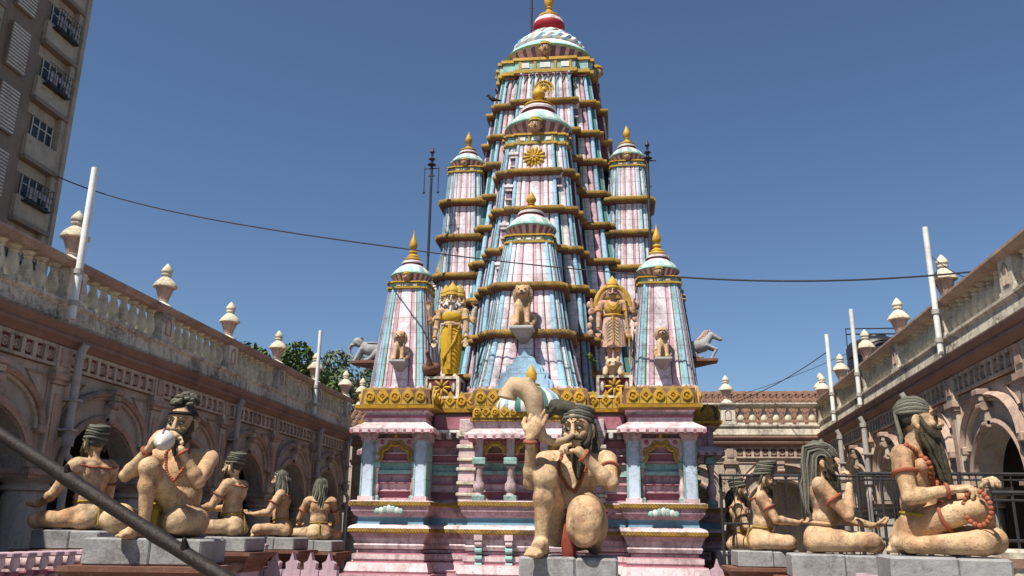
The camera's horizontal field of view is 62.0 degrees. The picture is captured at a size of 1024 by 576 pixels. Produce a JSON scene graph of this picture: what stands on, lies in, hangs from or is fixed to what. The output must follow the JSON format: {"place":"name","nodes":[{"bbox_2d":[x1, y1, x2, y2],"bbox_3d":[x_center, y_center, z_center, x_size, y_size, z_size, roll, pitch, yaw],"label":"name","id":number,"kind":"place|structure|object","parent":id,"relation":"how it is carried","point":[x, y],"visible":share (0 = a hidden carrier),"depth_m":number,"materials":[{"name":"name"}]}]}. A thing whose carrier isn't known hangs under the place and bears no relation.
{"place":"outdoors","nodes":[
{"label":"outdoors","id":0,"kind":"place"},
{"bbox_2d":[44,0,1023,409],"label":"sky","id":1,"kind":"structure","parent":0,"point":[787,139],"materials":[{"name":"blue"}]},
{"bbox_2d":[992,549,1023,575],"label":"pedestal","id":2,"kind":"object","parent":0,"point":[1015,557],"visible":0.56,"depth_m":5.77,"materials":[{"name":"beige stone"}]},
{"label":"ground","id":3,"kind":"structure","parent":0,"visible":0},
{"bbox_2d":[0,0,92,289],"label":"apartment block","id":4,"kind":"structure","parent":3,"relation":"on","point":[42,46],"depth_m":40.77,"materials":[{"name":"concrete"}]},
{"bbox_2d":[18,174,43,204],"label":"window","id":5,"kind":"structure","parent":4,"relation":"in","point":[24,181],"depth_m":40.23,"materials":[{"name":"blue glass"}]},
{"bbox_2d":[29,116,53,147],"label":"window","id":6,"kind":"structure","parent":4,"relation":"in","point":[38,129],"depth_m":41.37,"materials":[{"name":"blue glass"}]},
{"bbox_2d":[39,60,62,88],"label":"window","id":7,"kind":"structure","parent":4,"relation":"in","point":[44,73],"depth_m":41.84,"materials":[{"name":"blue glass"}]},
{"bbox_2d":[50,5,72,34],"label":"window","id":8,"kind":"structure","parent":4,"relation":"in","point":[53,18],"depth_m":42.66,"materials":[{"name":"blue glass"}]},
{"bbox_2d":[57,176,970,281],"bbox_3d":[-9.489,-3.360,25.509,39.863,12.878,4.896,-13,-21,41],"label":"overhead wire","id":9,"kind":"object","parent":4,"relation":"attached to","point":[545,265],"visible":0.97,"depth_m":13.48,"materials":[{"name":"metal"}]},
{"bbox_2d":[0,211,354,572],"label":"arcade wing","id":10,"kind":"structure","parent":3,"relation":"on","point":[124,373],"depth_m":13.22,"materials":[{"name":"beige stone"}]},
{"bbox_2d":[43,484,57,529],"bbox_3d":[-8.245,4.575,14.678,0.087,2.380,1.160,-1,-16,7],"label":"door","id":11,"kind":"structure","parent":10,"relation":"in","point":[50,505],"depth_m":15.18,"materials":[{"name":"metal"}]},
{"bbox_2d":[67,167,98,319],"bbox_3d":[-5.840,-0.633,11.627,0.130,2.170,0.130,-1,-16,7],"label":"white pole","id":12,"kind":"object","parent":10,"relation":"on","point":[74,302],"visible":1,"depth_m":11.57,"materials":[{"name":"white metal"}]},
{"bbox_2d":[218,499,224,535],"bbox_3d":[-7.368,6.632,21.868,0.087,2.380,1.160,-1,-16,7],"label":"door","id":13,"kind":"structure","parent":10,"relation":"in","point":[219,513],"depth_m":21.64,"materials":[{"name":"metal"}]},
{"bbox_2d":[312,330,321,413],"bbox_3d":[-4.728,2.034,20.730,0.122,2.050,0.122,-1,-16,7],"label":"white pole","id":14,"kind":"object","parent":10,"relation":"on","point":[316,387],"visible":1,"depth_m":20.68,"materials":[{"name":"white metal"}]},
{"bbox_2d":[241,341,313,378],"bbox_3d":[-9.467,6.224,32.032,3.824,8.735,3.813,6,-17,-16],"label":"tree","id":15,"kind":"object","parent":3,"relation":"on","point":[296,360],"visible":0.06,"depth_m":32.08,"materials":[{"name":"green plant"}]},
{"bbox_2d":[300,363,341,392],"bbox_3d":[-8.468,6.875,33.572,3.561,8.352,4.643,-1,-16,7],"label":"tree","id":16,"kind":"object","parent":3,"relation":"on","point":[330,384],"visible":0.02,"depth_m":33.63,"materials":[{"name":"green plant"}]},
{"bbox_2d":[321,349,366,410],"bbox_3d":[-8.477,7.456,38.103,5.536,9.711,3.975,-1,-16,7],"label":"tree","id":17,"kind":"object","parent":3,"relation":"on","point":[327,354],"visible":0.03,"depth_m":38.99,"materials":[{"name":"green plant"}]},
{"bbox_2d":[319,351,372,414],"bbox_3d":[-7.305,7.157,36.173,4.706,9.260,4.441,-1,-16,7],"label":"tree","id":18,"kind":"object","parent":3,"relation":"on","point":[339,373],"visible":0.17,"depth_m":36.77,"materials":[{"name":"green plant"}]},
{"bbox_2d":[339,390,818,573],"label":"building","id":19,"kind":"structure","parent":3,"relation":"on","point":[780,489],"depth_m":24.65,"materials":[{"name":"stone"}]},
{"bbox_2d":[343,375,841,567],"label":"arcade wing","id":20,"kind":"structure","parent":3,"relation":"on","point":[746,448],"depth_m":22.86,"materials":[{"name":"beige stone"}]},
{"bbox_2d":[845,328,895,372],"bbox_3d":[9.908,4.674,22.579,1.920,7.020,1.817,-1,-16,7],"label":"water tank","id":21,"kind":"object","parent":3,"relation":"on","point":[877,340],"visible":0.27,"depth_m":22.86,"materials":[{"name":"plastic"}]},
{"label":"courtyard paving","id":22,"kind":"structure","parent":0,"visible":0},
{"bbox_2d":[8,530,116,551],"bbox_3d":[-4.774,3.486,9.272,1.040,1.645,0.960,-1,-16,7],"label":"pedestal","id":23,"kind":"object","parent":22,"relation":"on","point":[45,540],"visible":0.41,"depth_m":9.14,"materials":[{"name":"grey stone"}]},
{"bbox_2d":[25,424,118,529],"bbox_3d":[-4.920,2.152,9.744,0.838,1.177,0.926,-8,-18,28],"label":"ascetic statue","id":24,"kind":"object","parent":23,"relation":"on","point":[91,466],"visible":0.84,"depth_m":9.47,"materials":[{"name":"beige stone"}]},
{"bbox_2d":[0,544,268,575],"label":"fence","id":25,"kind":"object","parent":22,"relation":"on","point":[31,563],"visible":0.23,"depth_m":8.15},
{"bbox_2d":[55,537,242,575],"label":"pedestal","id":26,"kind":"object","parent":22,"relation":"on","point":[108,556],"visible":0.74,"depth_m":7.07,"materials":[{"name":"grey stone"}]},
{"bbox_2d":[99,391,218,538],"bbox_3d":[-3.061,1.548,7.564,0.885,1.308,0.723,12,-19,-34],"label":"ascetic statue","id":27,"kind":"object","parent":26,"relation":"on","point":[173,480],"visible":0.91,"depth_m":7.42,"materials":[{"name":"beige stone"}]},
{"bbox_2d":[153,428,174,450],"bbox_3d":[-2.998,1.304,7.345,0.176,0.195,0.212,12,-19,-34],"label":"conch shell","id":28,"kind":"object","parent":27,"relation":"attached to","point":[164,439],"visible":1,"depth_m":7.27},
{"bbox_2d":[195,536,276,575],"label":"pedestal","id":29,"kind":"object","parent":22,"relation":"on","point":[251,555],"visible":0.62,"depth_m":11.61,"materials":[{"name":"grey stone"}]},
{"bbox_2d":[201,451,248,536],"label":"ascetic statue","id":30,"kind":"object","parent":29,"relation":"on","point":[231,490],"visible":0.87,"depth_m":11.92,"materials":[{"name":"beige stone"}]},
{"bbox_2d":[265,537,317,569],"bbox_3d":[-3.852,4.850,13.848,1.040,1.550,0.960,-1,-16,7],"label":"pedestal","id":31,"kind":"object","parent":22,"relation":"on","point":[285,547],"visible":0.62,"depth_m":13.69,"materials":[{"name":"grey stone"}]},
{"bbox_2d":[244,469,293,536],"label":"ascetic statue","id":32,"kind":"object","parent":31,"relation":"on","point":[281,524],"visible":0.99,"depth_m":14.00,"materials":[{"name":"beige stone"}]},
{"bbox_2d":[307,540,351,570],"bbox_3d":[-3.557,5.314,15.355,1.040,1.490,0.960,-1,-16,7],"label":"pedestal","id":33,"kind":"object","parent":22,"relation":"on","point":[324,548],"visible":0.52,"depth_m":15.19,"materials":[{"name":"grey stone"}]},
{"bbox_2d":[291,477,341,539],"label":"ascetic statue","id":34,"kind":"object","parent":33,"relation":"on","point":[320,502],"visible":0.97,"depth_m":15.62,"materials":[{"name":"beige stone"}]},
{"bbox_2d":[259,551,723,575],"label":"fence","id":35,"kind":"object","parent":22,"relation":"on","point":[293,563],"visible":0.77,"depth_m":12.16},
{"bbox_2d":[339,0,727,575],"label":"temple","id":36,"kind":"structure","parent":22,"relation":"on","point":[552,179],"depth_m":14.00,"materials":[{"name":"paint"}]},
{"bbox_2d":[348,337,377,369],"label":"elephant statue","id":37,"kind":"object","parent":36,"relation":"attached to","point":[369,349],"visible":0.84,"depth_m":14.68,"materials":[{"name":"grey stone"}]},
{"bbox_2d":[388,331,409,371],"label":"lion statue","id":38,"kind":"object","parent":36,"relation":"on","point":[400,356],"visible":1,"depth_m":13.94,"materials":[{"name":"beige stone"}]},
{"bbox_2d":[423,148,438,270],"bbox_3d":[-1.606,-0.290,16.197,0.330,5.180,0.171,-1,-16,7],"label":"lightning mast","id":39,"kind":"object","parent":36,"relation":"on","point":[432,159],"visible":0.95,"depth_m":16.64,"materials":[{"name":"metal"}]},
{"bbox_2d":[422,350,440,375],"bbox_3d":[-1.322,1.266,13.960,0.300,0.389,0.577,-1,-16,7],"label":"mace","id":40,"kind":"object","parent":36,"relation":"on","point":[430,367],"visible":0.98,"depth_m":13.78,"materials":[{"name":"brown stone"}]},
{"bbox_2d":[426,282,477,375],"bbox_3d":[-1.008,0.695,14.165,0.892,1.653,0.321,-1,-16,7],"label":"deity statue","id":41,"kind":"object","parent":36,"relation":"on","point":[452,297],"visible":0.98,"depth_m":14.13,"materials":[{"name":"gold"}]},
{"bbox_2d":[485,94,501,102],"bbox_3d":[-0.389,-3.981,17.861,0.371,0.217,0.092,-6,-17,21],"label":"crow","id":42,"kind":"object","parent":36,"relation":"on","point":[492,98],"visible":1,"depth_m":17.83,"materials":[{"name":"grey"}]},
{"bbox_2d":[509,285,536,343],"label":"lion statue","id":43,"kind":"object","parent":36,"relation":"on","point":[523,320],"visible":1,"depth_m":14.00,"materials":[{"name":"beige stone"}]},
{"bbox_2d":[529,0,533,32],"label":"lightning mast","id":44,"kind":"object","parent":36,"relation":"on","point":[531,8],"visible":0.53,"depth_m":19.86,"materials":[{"name":"metal"}]},
{"bbox_2d":[585,351,596,369],"bbox_3d":[1.269,1.158,13.623,0.228,0.303,0.134,14,-20,-38],"label":"fig seedling","id":45,"kind":"object","parent":36,"relation":"on","point":[593,360],"visible":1,"depth_m":13.61,"materials":[{"name":"green plant"}]},
{"bbox_2d":[603,356,622,375],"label":"crouching beast statue","id":46,"kind":"object","parent":36,"relation":"on","point":[612,366],"visible":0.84,"depth_m":13.46,"materials":[{"name":"beige stone"}]},
{"bbox_2d":[587,276,638,365],"bbox_3d":[1.650,0.542,13.921,0.864,1.521,0.360,-1,-16,7],"label":"deity statue","id":47,"kind":"object","parent":46,"relation":"on","point":[613,332],"visible":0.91,"depth_m":13.87,"materials":[{"name":"beige stone"}]},
{"bbox_2d":[639,141,655,251],"bbox_3d":[2.565,-0.358,15.708,0.320,5.150,0.171,-1,-16,7],"label":"lightning mast","id":48,"kind":"object","parent":36,"relation":"on","point":[647,158],"visible":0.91,"depth_m":16.12,"materials":[{"name":"metal"}]},
{"bbox_2d":[653,327,671,369],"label":"lion statue","id":49,"kind":"object","parent":36,"relation":"on","point":[662,352],"visible":1,"depth_m":13.45,"materials":[{"name":"beige stone"}]},
{"bbox_2d":[690,330,721,367],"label":"horse statue","id":50,"kind":"object","parent":36,"relation":"on","point":[701,343],"visible":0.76,"depth_m":14.02,"materials":[{"name":"white stone"}]},
{"bbox_2d":[519,554,617,575],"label":"pedestal","id":51,"kind":"object","parent":22,"relation":"on","point":[560,565],"visible":0.89,"depth_m":5.83,"materials":[{"name":"grey stone"}]},
{"bbox_2d":[521,399,620,557],"bbox_3d":[0.453,1.391,6.289,0.703,1.142,0.987,-1,-16,7],"label":"ascetic statue","id":52,"kind":"object","parent":51,"relation":"on","point":[571,511],"visible":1,"depth_m":6.03,"materials":[{"name":"beige stone"}]},
{"bbox_2d":[497,377,573,446],"bbox_3d":[0.183,0.887,6.119,0.586,0.492,0.208,4,-16,-10],"label":"curved horn","id":53,"kind":"object","parent":52,"relation":"attached to","point":[527,391],"visible":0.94,"depth_m":6.07,"materials":[{"name":"beige stone"}]},
{"bbox_2d":[703,550,731,570],"bbox_3d":[3.410,4.645,12.603,1.040,1.450,0.960,-1,-16,7],"label":"pedestal","id":54,"kind":"object","parent":22,"relation":"on","point":[717,555],"visible":0.19,"depth_m":12.49,"materials":[{"name":"grey stone"}]},
{"bbox_2d":[725,477,773,549],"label":"ascetic statue","id":55,"kind":"object","parent":54,"relation":"on","point":[740,487],"visible":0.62,"depth_m":12.77,"materials":[{"name":"beige stone"}]},
{"bbox_2d":[721,550,799,575],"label":"pedestal","id":56,"kind":"object","parent":22,"relation":"on","point":[756,563],"visible":0.73,"depth_m":10.82,"materials":[{"name":"grey stone"}]},
{"bbox_2d":[746,460,808,551],"bbox_3d":[3.523,2.869,11.278,0.790,1.178,0.798,9,-18,-27],"label":"ascetic statue","id":57,"kind":"object","parent":56,"relation":"on","point":[761,536],"visible":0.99,"depth_m":11.12,"materials":[{"name":"beige stone"}]},
{"bbox_2d":[773,552,877,575],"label":"pedestal","id":58,"kind":"object","parent":22,"relation":"on","point":[816,564],"visible":0.88,"depth_m":7.90,"materials":[{"name":"grey stone"}]},
{"bbox_2d":[799,440,888,554],"bbox_3d":[3.271,2.050,8.407,0.826,1.100,0.704,-4,-17,16],"label":"ascetic statue","id":59,"kind":"object","parent":58,"relation":"on","point":[826,506],"visible":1,"depth_m":8.27,"materials":[{"name":"beige stone"}]},
{"bbox_2d":[719,474,944,564],"bbox_3d":[4.575,3.955,12.134,3.072,2.550,0.044,-1,-16,7],"label":"iron railing","id":60,"kind":"object","parent":22,"relation":"on","point":[723,523],"visible":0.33,"depth_m":12.40,"materials":[{"name":"grey metal"}]},
{"bbox_2d":[855,573,877,575],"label":"fence","id":61,"kind":"object","parent":22,"relation":"on","point":[860,574],"visible":0.01,"depth_m":7.54,"materials":[{"name":"pink"}]},
{"bbox_2d":[813,228,1023,556],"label":"arcade wing","id":62,"kind":"structure","parent":22,"relation":"on","point":[969,383],"depth_m":12.95,"materials":[{"name":"beige stone"}]},
{"bbox_2d":[824,334,835,420],"bbox_3d":[7.742,2.168,20.742,0.135,2.120,0.135,-1,-16,7],"label":"white pole","id":63,"kind":"object","parent":62,"relation":"on","point":[831,389],"visible":1,"depth_m":20.69,"materials":[{"name":"white metal"}]},
{"bbox_2d":[732,352,844,402],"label":"slack wires","id":64,"kind":"object","parent":63,"relation":"attached to","point":[784,379],"visible":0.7,"depth_m":23.63,"materials":[{"name":"metal"}]},
{"bbox_2d":[849,309,862,404],"bbox_3d":[7.318,1.456,18.170,0.124,2.070,0.124,-1,-16,7],"label":"white pole","id":65,"kind":"object","parent":62,"relation":"on","point":[856,364],"visible":1,"depth_m":18.12,"materials":[{"name":"white metal"}]},
{"bbox_2d":[922,227,943,354],"bbox_3d":[6.456,0.023,13.082,0.119,2.020,0.119,-1,-16,7],"label":"white pole","id":66,"kind":"object","parent":62,"relation":"on","point":[939,339],"visible":1,"depth_m":13.03,"materials":[{"name":"white metal"}]},
{"bbox_2d":[932,257,985,282],"bbox_3d":[6.540,-0.362,11.927,0.015,1.021,2.529,1,-16,-1],"label":"drooping cable","id":67,"kind":"object","parent":66,"relation":"hanging from","point":[948,268],"visible":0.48,"depth_m":12.80,"materials":[{"name":"metal"}]},
{"bbox_2d":[855,471,1023,556],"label":"iron railing","id":68,"kind":"object","parent":22,"relation":"on","point":[958,475],"visible":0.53,"depth_m":8.90,"materials":[{"name":"grey metal"}]},
{"bbox_2d":[876,554,1014,575],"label":"pedestal","id":69,"kind":"object","parent":22,"relation":"on","point":[909,565],"visible":0.96,"depth_m":5.30,"materials":[{"name":"grey stone"}]},
{"bbox_2d":[886,396,1008,556],"bbox_3d":[2.880,1.243,5.732,0.702,1.063,0.682,-14,-22,43],"label":"ascetic statue","id":70,"kind":"object","parent":69,"relation":"on","point":[927,521],"visible":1,"depth_m":5.56,"materials":[{"name":"beige stone"}]},
{"bbox_2d":[986,490,1023,548],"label":"iron railing","id":71,"kind":"object","parent":22,"relation":"on","point":[991,493],"visible":0.53,"depth_m":6.96,"materials":[{"name":"grey metal"}]},
{"bbox_3d":[3.747,5.121,14.206,1.040,1.420,0.960,-1,-16,7],"label":"pedestal","id":72,"kind":"object","parent":22,"relation":"on","visible":0},
{"bbox_2d":[725,490,748,549],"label":"ascetic statue","id":73,"kind":"object","parent":72,"relation":"on","point":[729,498],"visible":0.12,"depth_m":14.51,"materials":[{"name":"beige stone"}]},
{"bbox_3d":[-2.956,1.302,3.800,0.060,2.900,0.057,-1,-16,7],"label":"bamboo upright","id":74,"kind":"object","parent":22,"relation":"on","visible":0},
{"bbox_2d":[0,426,235,575],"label":"bamboo pole","id":75,"kind":"object","parent":74,"relation":"attached to","point":[70,479],"visible":1,"depth_m":2.98,"materials":[{"name":"brown wood"}]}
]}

